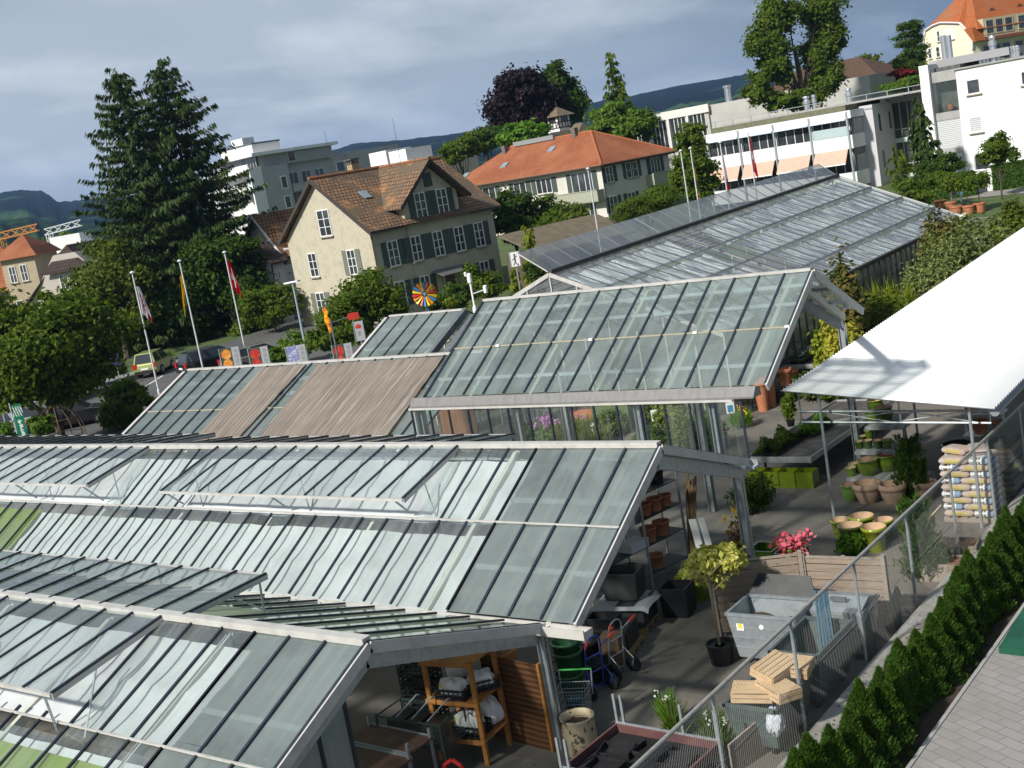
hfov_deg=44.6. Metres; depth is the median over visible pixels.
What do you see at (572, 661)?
bucket
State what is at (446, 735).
display basket
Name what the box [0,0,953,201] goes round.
sky
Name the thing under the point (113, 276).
broadleaf tree
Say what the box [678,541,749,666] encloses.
potted tree
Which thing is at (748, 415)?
flower pot plant
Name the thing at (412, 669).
plastic crate
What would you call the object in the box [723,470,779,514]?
bush
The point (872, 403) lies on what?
glazed pot
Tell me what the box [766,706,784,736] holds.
plastic bag
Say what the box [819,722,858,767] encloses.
thuja
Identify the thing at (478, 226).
window
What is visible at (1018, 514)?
thuja
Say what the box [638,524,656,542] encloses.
terracotta pot
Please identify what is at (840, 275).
magnolia
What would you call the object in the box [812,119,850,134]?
window
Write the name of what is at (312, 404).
reed mat
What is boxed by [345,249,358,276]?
window
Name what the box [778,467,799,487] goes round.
square planter
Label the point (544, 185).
window
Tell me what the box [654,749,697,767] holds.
plastic crate
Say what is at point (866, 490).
clay pot
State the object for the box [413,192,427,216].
window
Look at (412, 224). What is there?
house
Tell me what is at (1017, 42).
window
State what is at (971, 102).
white building
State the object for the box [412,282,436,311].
garden windmill
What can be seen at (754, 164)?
flag
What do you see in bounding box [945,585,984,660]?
thuja
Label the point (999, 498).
soil bag
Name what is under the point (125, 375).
pavement
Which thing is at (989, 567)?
thuja
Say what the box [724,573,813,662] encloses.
waste skip
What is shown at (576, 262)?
greenhouse
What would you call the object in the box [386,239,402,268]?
window
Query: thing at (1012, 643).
green box
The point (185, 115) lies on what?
spruce tree
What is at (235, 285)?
flag
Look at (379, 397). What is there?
reed mat
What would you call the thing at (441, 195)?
window
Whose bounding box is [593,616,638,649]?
grey box
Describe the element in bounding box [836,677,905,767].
thuja
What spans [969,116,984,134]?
window
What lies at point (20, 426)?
banner
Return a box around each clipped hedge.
[914,170,977,205]
[989,159,1023,190]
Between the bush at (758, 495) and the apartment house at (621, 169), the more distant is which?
the apartment house at (621, 169)
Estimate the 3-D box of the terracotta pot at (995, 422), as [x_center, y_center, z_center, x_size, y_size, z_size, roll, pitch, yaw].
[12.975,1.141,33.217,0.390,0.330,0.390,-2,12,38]
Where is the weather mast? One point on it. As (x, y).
(469, 280)
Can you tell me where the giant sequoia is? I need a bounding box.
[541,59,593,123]
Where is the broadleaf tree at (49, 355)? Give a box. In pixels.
[0,283,152,449]
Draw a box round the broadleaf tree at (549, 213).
[526,193,582,228]
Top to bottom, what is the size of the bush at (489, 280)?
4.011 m
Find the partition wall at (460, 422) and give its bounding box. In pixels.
[437,395,477,434]
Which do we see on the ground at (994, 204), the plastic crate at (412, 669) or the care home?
the care home
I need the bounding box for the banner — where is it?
[8,403,27,449]
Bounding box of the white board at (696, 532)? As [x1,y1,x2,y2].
[689,517,711,547]
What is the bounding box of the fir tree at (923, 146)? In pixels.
[904,97,944,180]
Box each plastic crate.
[396,662,438,676]
[398,667,442,689]
[400,683,438,700]
[403,700,444,712]
[433,685,471,701]
[436,706,449,716]
[450,716,492,739]
[462,670,500,694]
[582,754,626,767]
[595,740,636,760]
[630,738,673,761]
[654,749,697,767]
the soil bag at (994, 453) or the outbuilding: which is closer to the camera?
the soil bag at (994, 453)
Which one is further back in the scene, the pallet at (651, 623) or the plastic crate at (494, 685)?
the pallet at (651, 623)
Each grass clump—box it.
[648,685,681,723]
[654,685,690,732]
[689,699,733,750]
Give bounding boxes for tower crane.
[0,223,39,246]
[44,219,82,241]
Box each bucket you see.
[550,638,579,655]
[552,645,581,678]
[554,670,583,700]
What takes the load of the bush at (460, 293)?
on the ground at (994, 204)
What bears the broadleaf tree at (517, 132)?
on the ground at (994, 204)
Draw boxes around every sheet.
[814,590,833,648]
[863,594,876,661]
[891,586,901,630]
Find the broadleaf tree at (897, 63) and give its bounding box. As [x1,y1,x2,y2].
[889,56,928,94]
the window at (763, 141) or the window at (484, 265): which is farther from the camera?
the window at (763, 141)
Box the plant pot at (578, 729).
[559,707,597,757]
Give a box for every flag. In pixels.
[136,286,151,321]
[180,274,187,314]
[227,261,241,297]
[692,157,699,197]
[722,153,729,190]
[749,136,758,179]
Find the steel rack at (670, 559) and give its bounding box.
[592,471,689,605]
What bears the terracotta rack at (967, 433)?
on the yard at (664, 665)
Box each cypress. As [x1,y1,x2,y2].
[520,225,536,287]
[888,432,929,499]
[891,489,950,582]
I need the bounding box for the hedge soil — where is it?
[885,578,1023,767]
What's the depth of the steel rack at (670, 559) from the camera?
27.56 m
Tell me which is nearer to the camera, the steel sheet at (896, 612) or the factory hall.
the steel sheet at (896, 612)
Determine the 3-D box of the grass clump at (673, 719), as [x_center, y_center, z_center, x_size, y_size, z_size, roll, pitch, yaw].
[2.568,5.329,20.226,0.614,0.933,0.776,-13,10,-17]
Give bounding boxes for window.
[8,266,18,283]
[19,264,29,281]
[58,274,69,289]
[241,159,247,166]
[246,156,256,167]
[280,175,288,188]
[284,195,292,208]
[287,147,295,161]
[289,172,298,183]
[293,191,300,203]
[301,170,311,181]
[307,252,320,278]
[314,168,324,175]
[315,292,324,311]
[316,209,333,238]
[335,160,345,171]
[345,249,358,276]
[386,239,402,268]
[394,280,410,306]
[409,235,425,262]
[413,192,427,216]
[419,274,431,295]
[431,230,447,257]
[435,188,449,212]
[453,225,468,252]
[472,221,487,248]
[479,260,490,272]
[482,186,495,198]
[513,181,526,195]
[535,177,553,195]
[570,171,593,192]
[580,202,597,214]
[605,166,614,183]
[609,195,617,213]
[625,162,633,178]
[627,191,635,198]
[632,161,639,177]
[637,135,649,142]
[650,156,661,173]
[652,120,669,147]
[669,116,685,146]
[689,113,707,146]
[708,138,742,156]
[715,165,747,190]
[742,132,777,151]
[747,160,780,184]
[776,126,812,146]
[809,154,814,165]
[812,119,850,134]
[822,148,854,173]
[878,113,881,130]
[882,150,885,166]
[888,111,891,128]
[928,48,932,59]
[935,46,940,57]
[936,30,939,42]
[943,29,947,35]
[949,28,954,39]
[965,77,981,96]
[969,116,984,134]
[974,156,989,169]
[983,45,990,61]
[985,19,994,34]
[994,17,1004,32]
[1001,41,1010,59]
[1004,16,1013,31]
[1014,39,1023,55]
[1017,14,1023,29]
[1020,71,1023,86]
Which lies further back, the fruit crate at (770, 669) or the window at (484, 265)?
the window at (484, 265)
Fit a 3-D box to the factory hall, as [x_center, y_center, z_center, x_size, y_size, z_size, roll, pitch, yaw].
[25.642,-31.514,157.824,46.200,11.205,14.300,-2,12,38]
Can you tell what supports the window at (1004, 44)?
in the mansard villa
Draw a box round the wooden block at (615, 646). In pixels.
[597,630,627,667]
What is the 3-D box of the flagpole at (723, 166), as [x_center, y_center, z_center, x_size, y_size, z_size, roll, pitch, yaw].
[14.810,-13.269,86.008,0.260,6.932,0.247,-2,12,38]
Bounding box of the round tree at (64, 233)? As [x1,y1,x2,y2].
[49,230,70,242]
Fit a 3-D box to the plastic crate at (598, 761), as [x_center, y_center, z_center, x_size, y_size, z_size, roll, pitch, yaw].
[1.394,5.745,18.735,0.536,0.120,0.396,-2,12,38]
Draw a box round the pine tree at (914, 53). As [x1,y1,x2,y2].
[888,18,931,92]
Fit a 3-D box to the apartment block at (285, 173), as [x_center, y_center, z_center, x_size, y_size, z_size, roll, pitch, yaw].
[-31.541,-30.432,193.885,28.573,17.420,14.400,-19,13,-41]
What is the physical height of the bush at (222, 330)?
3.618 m
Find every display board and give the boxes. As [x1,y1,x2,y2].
[218,346,242,365]
[247,345,270,363]
[284,343,307,361]
[331,342,352,358]
[352,320,365,349]
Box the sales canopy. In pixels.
[780,227,1023,527]
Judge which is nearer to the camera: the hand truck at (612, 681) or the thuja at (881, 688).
the thuja at (881, 688)
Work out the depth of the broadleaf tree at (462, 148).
138.00 m
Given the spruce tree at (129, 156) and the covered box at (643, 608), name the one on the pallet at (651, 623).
the covered box at (643, 608)
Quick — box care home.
[704,84,921,209]
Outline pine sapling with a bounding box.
[885,146,914,202]
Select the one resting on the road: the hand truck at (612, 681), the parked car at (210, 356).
the parked car at (210, 356)
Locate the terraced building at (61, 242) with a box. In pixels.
[49,232,92,254]
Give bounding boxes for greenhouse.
[0,433,758,644]
[0,549,563,767]
[106,352,565,533]
[349,308,537,450]
[408,267,863,534]
[436,164,965,424]
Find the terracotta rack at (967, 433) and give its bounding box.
[961,407,1007,438]
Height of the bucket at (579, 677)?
0.460 m
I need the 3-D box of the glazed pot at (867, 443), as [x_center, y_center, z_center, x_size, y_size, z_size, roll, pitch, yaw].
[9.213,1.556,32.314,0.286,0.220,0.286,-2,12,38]
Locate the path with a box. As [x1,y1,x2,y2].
[882,188,1023,206]
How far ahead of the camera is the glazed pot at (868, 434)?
32.59 m
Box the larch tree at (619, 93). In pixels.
[603,51,636,139]
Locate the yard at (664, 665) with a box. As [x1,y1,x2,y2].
[0,241,1023,767]
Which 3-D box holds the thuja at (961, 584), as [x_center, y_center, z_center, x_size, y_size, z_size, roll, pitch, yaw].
[7.761,3.748,21.558,0.969,1.386,1.056,-2,12,38]
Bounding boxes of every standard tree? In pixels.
[920,169,947,208]
[932,171,959,210]
[938,170,970,213]
[953,175,986,214]
[961,170,994,212]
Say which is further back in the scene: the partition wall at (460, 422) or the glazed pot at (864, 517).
the partition wall at (460, 422)
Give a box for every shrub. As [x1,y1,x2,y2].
[512,422,539,440]
[569,382,612,409]
[596,407,630,434]
[613,388,661,390]
[629,424,667,442]
[631,401,659,424]
[651,403,688,430]
[661,406,729,451]
[780,392,797,426]
[791,367,822,402]
[807,325,834,367]
[812,395,856,401]
[818,312,863,361]
[863,283,903,328]
[896,253,958,303]
[899,287,918,309]
[912,203,963,266]
[915,215,986,274]
[932,536,958,563]
[943,206,995,257]
[977,210,1014,242]
[990,225,1005,245]
[992,191,1023,233]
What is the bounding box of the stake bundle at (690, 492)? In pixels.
[685,473,696,558]
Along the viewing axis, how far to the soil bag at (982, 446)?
27.68 m
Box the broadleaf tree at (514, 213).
[489,184,539,251]
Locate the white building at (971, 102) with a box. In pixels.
[918,35,1023,171]
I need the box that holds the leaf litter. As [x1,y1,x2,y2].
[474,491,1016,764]
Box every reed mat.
[192,364,305,442]
[259,361,371,442]
[316,357,442,435]
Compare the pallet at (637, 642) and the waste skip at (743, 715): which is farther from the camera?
the pallet at (637, 642)
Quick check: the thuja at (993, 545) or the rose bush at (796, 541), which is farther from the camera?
the rose bush at (796, 541)
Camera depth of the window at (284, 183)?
182.72 m
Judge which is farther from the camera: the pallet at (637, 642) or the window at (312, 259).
the window at (312, 259)
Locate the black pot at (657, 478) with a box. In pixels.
[650,469,662,484]
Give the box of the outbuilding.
[242,238,294,322]
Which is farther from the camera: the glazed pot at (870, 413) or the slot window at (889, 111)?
the slot window at (889, 111)
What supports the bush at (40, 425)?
on the ground at (994, 204)
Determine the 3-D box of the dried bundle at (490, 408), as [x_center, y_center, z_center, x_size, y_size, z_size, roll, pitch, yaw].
[-0.697,0.526,35.872,2.145,0.480,2.116,-11,10,-7]
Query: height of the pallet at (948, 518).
0.115 m
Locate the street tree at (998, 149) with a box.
[975,129,1021,199]
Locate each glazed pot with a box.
[830,516,849,537]
[837,520,862,546]
[840,481,857,501]
[845,465,856,476]
[848,461,857,472]
[849,511,874,523]
[854,439,863,448]
[856,456,877,475]
[858,434,865,439]
[860,522,886,552]
[862,438,872,448]
[864,409,876,420]
[864,429,873,438]
[866,399,882,408]
[872,438,882,448]
[872,516,893,538]
[873,404,892,420]
[875,453,895,471]
[882,438,891,448]
[897,526,906,539]
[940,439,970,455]
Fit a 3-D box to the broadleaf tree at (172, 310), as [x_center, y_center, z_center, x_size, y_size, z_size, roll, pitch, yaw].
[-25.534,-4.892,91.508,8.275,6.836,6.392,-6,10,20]
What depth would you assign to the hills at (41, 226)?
854.52 m
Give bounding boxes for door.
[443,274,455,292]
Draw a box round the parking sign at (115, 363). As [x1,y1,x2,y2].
[109,353,120,380]
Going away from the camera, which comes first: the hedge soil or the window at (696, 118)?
the hedge soil
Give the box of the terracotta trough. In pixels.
[570,409,591,422]
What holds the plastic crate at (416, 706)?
on the plastic crate at (444, 710)
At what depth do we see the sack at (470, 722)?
20.59 m
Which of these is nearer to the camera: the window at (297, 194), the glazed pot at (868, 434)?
the glazed pot at (868, 434)
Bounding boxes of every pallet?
[627,635,645,656]
[638,612,659,632]
[944,507,1002,522]
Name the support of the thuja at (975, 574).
on the hedge soil
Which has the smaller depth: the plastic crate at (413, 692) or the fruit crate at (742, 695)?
the fruit crate at (742, 695)
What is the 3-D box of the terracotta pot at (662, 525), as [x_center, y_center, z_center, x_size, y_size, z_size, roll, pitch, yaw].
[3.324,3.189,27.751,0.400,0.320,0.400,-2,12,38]
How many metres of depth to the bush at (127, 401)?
61.87 m
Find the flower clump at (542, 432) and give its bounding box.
[529,414,562,440]
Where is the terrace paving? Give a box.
[911,626,1023,767]
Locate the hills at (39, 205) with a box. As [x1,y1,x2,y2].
[0,57,900,223]
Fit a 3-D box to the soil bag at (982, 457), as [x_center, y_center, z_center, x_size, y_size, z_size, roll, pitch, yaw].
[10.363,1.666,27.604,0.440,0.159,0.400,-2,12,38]
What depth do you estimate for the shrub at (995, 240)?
54.20 m
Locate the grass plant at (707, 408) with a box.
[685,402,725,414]
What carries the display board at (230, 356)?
on the road
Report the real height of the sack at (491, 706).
0.495 m
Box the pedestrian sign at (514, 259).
[508,251,520,288]
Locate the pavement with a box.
[34,359,177,401]
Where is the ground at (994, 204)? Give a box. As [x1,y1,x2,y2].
[0,176,1023,503]
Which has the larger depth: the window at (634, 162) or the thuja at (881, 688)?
the window at (634, 162)
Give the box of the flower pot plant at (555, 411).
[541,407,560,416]
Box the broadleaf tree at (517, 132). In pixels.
[491,117,551,146]
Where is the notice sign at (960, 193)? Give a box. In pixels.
[957,192,963,203]
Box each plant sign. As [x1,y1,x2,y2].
[650,409,659,427]
[725,402,734,422]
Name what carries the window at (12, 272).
in the turreted house at (25, 260)
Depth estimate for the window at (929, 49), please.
156.60 m
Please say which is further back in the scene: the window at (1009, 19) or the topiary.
the window at (1009, 19)
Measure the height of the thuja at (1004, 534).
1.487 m
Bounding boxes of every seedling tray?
[752,424,804,456]
[791,347,817,362]
[797,413,832,436]
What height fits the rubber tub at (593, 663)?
0.400 m
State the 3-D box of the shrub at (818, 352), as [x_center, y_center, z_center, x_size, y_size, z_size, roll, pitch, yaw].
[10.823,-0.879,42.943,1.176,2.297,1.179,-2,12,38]
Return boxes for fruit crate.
[730,680,773,703]
[750,649,794,683]
[754,675,802,704]
[767,652,814,679]
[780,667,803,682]
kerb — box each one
[34,375,134,403]
[777,488,1023,767]
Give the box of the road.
[0,316,378,455]
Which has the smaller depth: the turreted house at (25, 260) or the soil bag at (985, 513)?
the soil bag at (985, 513)
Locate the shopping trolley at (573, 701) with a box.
[557,668,594,718]
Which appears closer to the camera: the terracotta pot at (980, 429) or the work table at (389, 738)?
the work table at (389, 738)
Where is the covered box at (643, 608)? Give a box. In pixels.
[590,590,660,627]
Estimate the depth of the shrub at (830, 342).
41.45 m
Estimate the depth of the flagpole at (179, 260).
73.12 m
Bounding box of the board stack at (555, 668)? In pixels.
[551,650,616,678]
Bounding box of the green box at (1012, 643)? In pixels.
[999,607,1023,655]
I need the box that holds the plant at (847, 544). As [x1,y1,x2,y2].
[833,530,867,555]
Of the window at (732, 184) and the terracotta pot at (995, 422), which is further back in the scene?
the window at (732, 184)
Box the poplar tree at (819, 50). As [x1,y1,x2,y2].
[738,0,852,112]
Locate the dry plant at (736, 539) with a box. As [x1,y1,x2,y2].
[721,501,755,552]
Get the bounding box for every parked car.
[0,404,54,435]
[25,400,106,433]
[132,348,175,377]
[174,344,225,373]
[217,341,273,365]
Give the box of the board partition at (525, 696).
[480,654,555,752]
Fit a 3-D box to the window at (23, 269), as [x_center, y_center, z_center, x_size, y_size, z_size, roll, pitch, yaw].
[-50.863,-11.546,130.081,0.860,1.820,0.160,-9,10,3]
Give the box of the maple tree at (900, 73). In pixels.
[885,67,917,95]
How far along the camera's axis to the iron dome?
57.71 m
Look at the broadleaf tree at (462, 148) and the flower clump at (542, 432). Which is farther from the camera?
the broadleaf tree at (462, 148)
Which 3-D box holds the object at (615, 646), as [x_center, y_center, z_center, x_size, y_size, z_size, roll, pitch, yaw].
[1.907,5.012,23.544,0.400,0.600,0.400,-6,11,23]
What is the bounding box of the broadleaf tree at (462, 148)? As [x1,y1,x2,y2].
[435,131,490,174]
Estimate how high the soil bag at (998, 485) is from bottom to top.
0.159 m
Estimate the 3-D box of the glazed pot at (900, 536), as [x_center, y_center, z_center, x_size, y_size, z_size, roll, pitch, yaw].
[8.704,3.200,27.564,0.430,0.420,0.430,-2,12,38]
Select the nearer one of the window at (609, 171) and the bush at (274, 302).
the bush at (274, 302)
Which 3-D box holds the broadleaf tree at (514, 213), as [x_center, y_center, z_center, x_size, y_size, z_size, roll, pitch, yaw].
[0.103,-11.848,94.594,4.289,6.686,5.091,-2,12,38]
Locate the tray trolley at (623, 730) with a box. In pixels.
[554,693,719,767]
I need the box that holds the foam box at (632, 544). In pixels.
[618,536,648,553]
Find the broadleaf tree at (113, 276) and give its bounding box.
[57,229,163,358]
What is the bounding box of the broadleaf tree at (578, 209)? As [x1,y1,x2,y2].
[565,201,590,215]
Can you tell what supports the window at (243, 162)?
in the apartment block at (285, 173)
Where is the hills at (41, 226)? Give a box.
[0,208,210,246]
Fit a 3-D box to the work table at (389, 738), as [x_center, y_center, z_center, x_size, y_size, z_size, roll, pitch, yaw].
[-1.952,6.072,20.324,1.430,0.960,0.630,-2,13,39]
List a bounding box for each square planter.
[591,405,635,428]
[747,467,767,484]
[763,467,783,487]
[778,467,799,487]
[795,467,819,488]
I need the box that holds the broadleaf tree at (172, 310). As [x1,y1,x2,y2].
[108,273,215,353]
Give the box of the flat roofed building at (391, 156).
[369,145,478,173]
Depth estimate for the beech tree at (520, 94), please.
149.85 m
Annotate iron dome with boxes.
[33,404,87,451]
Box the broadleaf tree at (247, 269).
[172,233,290,330]
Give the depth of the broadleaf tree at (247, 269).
90.04 m
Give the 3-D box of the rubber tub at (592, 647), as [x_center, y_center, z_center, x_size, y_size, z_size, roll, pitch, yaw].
[1.290,5.116,23.720,0.840,0.550,0.840,-2,12,38]
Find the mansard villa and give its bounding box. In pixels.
[923,0,1023,63]
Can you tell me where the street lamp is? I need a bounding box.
[283,280,309,360]
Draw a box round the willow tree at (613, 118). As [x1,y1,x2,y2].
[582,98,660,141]
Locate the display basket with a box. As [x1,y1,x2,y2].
[374,694,474,767]
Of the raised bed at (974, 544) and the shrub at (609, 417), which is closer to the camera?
the raised bed at (974, 544)
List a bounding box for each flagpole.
[130,271,160,394]
[177,259,202,367]
[222,251,244,344]
[586,167,602,264]
[679,149,690,216]
[688,147,700,216]
[718,141,727,190]
[746,132,761,232]
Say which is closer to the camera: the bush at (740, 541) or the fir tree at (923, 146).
the bush at (740, 541)
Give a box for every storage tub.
[585,611,621,628]
[601,564,645,600]
[658,579,696,617]
[674,573,709,601]
[754,541,781,568]
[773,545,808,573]
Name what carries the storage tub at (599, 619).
on the grey box at (631, 631)
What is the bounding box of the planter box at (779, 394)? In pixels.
[721,385,800,404]
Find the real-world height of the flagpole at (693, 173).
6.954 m
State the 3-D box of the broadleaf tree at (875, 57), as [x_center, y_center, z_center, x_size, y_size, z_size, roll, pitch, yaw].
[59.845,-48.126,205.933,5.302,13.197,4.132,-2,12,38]
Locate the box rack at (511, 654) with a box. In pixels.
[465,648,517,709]
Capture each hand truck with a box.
[583,631,619,701]
[607,614,640,680]
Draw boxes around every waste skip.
[722,670,812,753]
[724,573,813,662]
[768,615,852,707]
[808,591,879,658]
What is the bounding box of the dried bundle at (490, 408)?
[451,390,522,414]
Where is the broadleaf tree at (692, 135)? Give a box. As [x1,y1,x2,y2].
[667,120,724,218]
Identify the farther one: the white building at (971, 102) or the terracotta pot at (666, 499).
the white building at (971, 102)
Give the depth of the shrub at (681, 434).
37.89 m
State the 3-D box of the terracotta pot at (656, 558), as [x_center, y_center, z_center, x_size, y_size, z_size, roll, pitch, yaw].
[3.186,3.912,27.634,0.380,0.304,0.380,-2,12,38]
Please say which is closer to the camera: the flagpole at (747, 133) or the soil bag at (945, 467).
the soil bag at (945, 467)
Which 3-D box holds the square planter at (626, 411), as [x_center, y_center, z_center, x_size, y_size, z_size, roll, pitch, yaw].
[3.677,0.980,43.392,1.500,0.950,1.000,-2,12,38]
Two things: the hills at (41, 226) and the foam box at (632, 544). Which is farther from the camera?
the hills at (41, 226)
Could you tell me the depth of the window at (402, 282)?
81.98 m
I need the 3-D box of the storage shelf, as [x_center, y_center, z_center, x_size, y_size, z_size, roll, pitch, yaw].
[-0.763,5.315,20.858,1.040,1.840,0.825,-4,12,32]
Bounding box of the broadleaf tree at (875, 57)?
[855,53,885,62]
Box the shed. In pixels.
[499,214,633,287]
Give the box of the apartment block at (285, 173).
[204,137,398,234]
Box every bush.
[0,413,55,451]
[91,334,182,385]
[94,374,156,431]
[200,308,230,336]
[226,316,289,336]
[231,281,304,332]
[268,328,312,362]
[300,297,374,354]
[319,264,413,330]
[417,279,487,310]
[442,297,457,309]
[461,262,511,298]
[509,261,546,295]
[609,180,684,222]
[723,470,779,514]
[724,539,753,602]
[768,528,816,586]
[876,74,919,97]
[890,176,939,219]
[912,554,938,578]
[914,151,966,177]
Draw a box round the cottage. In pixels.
[245,208,301,316]
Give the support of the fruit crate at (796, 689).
on the waste skip at (743, 715)
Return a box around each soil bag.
[938,454,970,463]
[939,464,960,470]
[940,470,970,476]
[941,444,969,454]
[941,477,961,483]
[941,482,972,490]
[942,490,962,496]
[943,495,973,502]
[943,503,965,509]
[944,508,975,515]
[958,462,992,470]
[960,475,994,483]
[962,488,995,497]
[965,501,997,509]
[968,442,986,454]
[968,454,992,463]
[970,468,993,477]
[971,481,995,490]
[973,494,996,503]
[974,507,997,516]
[989,449,997,457]
[991,456,998,464]
[992,469,999,478]
[994,482,1001,490]
[995,495,1002,503]
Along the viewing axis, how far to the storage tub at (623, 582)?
25.09 m
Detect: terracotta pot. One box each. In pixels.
[638,501,650,516]
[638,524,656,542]
[646,495,661,511]
[646,551,663,568]
[652,518,669,535]
[657,492,670,506]
[754,384,768,411]
[768,378,775,407]
[778,367,791,385]
[791,368,798,378]
[972,417,987,434]
[991,419,1001,426]
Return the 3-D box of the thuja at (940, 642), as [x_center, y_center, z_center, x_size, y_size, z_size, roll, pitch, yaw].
[6.798,4.257,20.056,0.900,1.244,0.946,-2,12,38]
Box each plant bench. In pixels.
[750,399,893,466]
[788,357,814,368]
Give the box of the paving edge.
[906,603,1023,767]
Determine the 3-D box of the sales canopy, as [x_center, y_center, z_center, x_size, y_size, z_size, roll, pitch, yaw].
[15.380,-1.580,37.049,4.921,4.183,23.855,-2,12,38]
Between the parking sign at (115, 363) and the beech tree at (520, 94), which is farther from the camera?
the beech tree at (520, 94)
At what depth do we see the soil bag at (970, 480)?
27.63 m
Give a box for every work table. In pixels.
[353,716,437,767]
[355,744,412,767]
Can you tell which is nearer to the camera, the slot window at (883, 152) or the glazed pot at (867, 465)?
the glazed pot at (867, 465)
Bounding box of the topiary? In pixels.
[509,268,522,292]
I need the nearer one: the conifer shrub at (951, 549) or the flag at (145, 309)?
the conifer shrub at (951, 549)
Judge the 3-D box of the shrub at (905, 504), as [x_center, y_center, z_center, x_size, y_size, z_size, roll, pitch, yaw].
[8.184,3.133,25.047,1.140,2.021,1.094,-2,12,38]
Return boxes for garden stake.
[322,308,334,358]
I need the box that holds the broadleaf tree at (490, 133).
[472,125,499,161]
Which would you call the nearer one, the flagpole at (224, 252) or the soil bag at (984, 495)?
the soil bag at (984, 495)
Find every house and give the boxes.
[0,234,61,308]
[26,237,147,309]
[277,118,504,324]
[463,127,674,235]
[543,102,589,135]
[773,57,894,91]
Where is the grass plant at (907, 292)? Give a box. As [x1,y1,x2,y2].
[860,275,921,310]
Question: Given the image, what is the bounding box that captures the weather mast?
[464,272,487,312]
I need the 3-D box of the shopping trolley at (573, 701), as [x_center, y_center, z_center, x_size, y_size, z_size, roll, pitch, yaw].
[1.080,5.386,21.245,0.601,0.935,0.537,-7,10,18]
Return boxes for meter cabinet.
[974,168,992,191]
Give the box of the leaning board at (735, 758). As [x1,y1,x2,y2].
[728,722,770,767]
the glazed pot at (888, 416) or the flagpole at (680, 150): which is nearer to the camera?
the glazed pot at (888, 416)
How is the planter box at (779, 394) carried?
on the yard at (664, 665)
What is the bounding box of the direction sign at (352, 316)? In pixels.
[330,312,358,358]
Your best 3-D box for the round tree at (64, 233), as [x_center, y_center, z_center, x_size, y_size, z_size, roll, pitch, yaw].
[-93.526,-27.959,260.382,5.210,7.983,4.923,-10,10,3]
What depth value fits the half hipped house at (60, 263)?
121.70 m
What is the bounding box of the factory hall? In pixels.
[588,72,913,169]
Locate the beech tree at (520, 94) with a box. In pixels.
[476,60,571,129]
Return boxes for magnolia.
[813,233,870,335]
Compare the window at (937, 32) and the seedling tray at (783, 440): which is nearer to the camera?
the seedling tray at (783, 440)
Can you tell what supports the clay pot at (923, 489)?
on the yard at (664, 665)
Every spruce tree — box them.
[66,68,243,352]
[107,56,297,338]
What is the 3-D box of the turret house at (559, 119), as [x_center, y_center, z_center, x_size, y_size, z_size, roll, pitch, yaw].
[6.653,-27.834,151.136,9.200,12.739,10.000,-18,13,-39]
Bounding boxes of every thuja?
[784,745,809,767]
[797,731,836,767]
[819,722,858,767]
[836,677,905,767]
[837,706,887,767]
[866,665,917,762]
[883,637,934,721]
[885,663,921,741]
[906,628,952,707]
[920,612,968,688]
[932,596,978,673]
[942,565,987,646]
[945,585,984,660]
[949,549,1001,637]
[976,545,1017,621]
[983,530,1023,603]
[992,505,1023,585]
[992,515,1023,594]
[1013,505,1023,533]
[1019,496,1023,511]
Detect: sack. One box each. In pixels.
[439,675,467,695]
[445,667,467,676]
[454,708,485,732]
[466,667,494,688]
[480,695,504,724]
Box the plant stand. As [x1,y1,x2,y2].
[846,424,935,481]
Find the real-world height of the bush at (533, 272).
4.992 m
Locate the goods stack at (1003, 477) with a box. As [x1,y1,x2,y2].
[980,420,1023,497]
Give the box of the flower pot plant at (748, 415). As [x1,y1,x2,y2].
[727,405,752,428]
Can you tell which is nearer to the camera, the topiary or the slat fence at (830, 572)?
the slat fence at (830, 572)
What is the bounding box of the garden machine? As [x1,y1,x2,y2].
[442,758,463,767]
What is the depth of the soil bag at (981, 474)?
27.49 m
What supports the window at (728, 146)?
in the care home
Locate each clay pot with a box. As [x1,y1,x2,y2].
[851,478,882,503]
[878,479,906,504]
[911,477,937,500]
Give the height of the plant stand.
1.300 m
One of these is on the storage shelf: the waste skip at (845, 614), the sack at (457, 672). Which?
the sack at (457, 672)
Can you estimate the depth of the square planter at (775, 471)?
33.08 m
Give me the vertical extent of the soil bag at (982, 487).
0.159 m
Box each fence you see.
[630,401,1023,767]
[711,550,804,636]
[801,552,895,634]
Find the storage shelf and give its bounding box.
[418,651,512,765]
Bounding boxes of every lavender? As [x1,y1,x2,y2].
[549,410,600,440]
[574,421,618,440]
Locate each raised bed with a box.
[918,555,962,581]
[936,537,980,554]

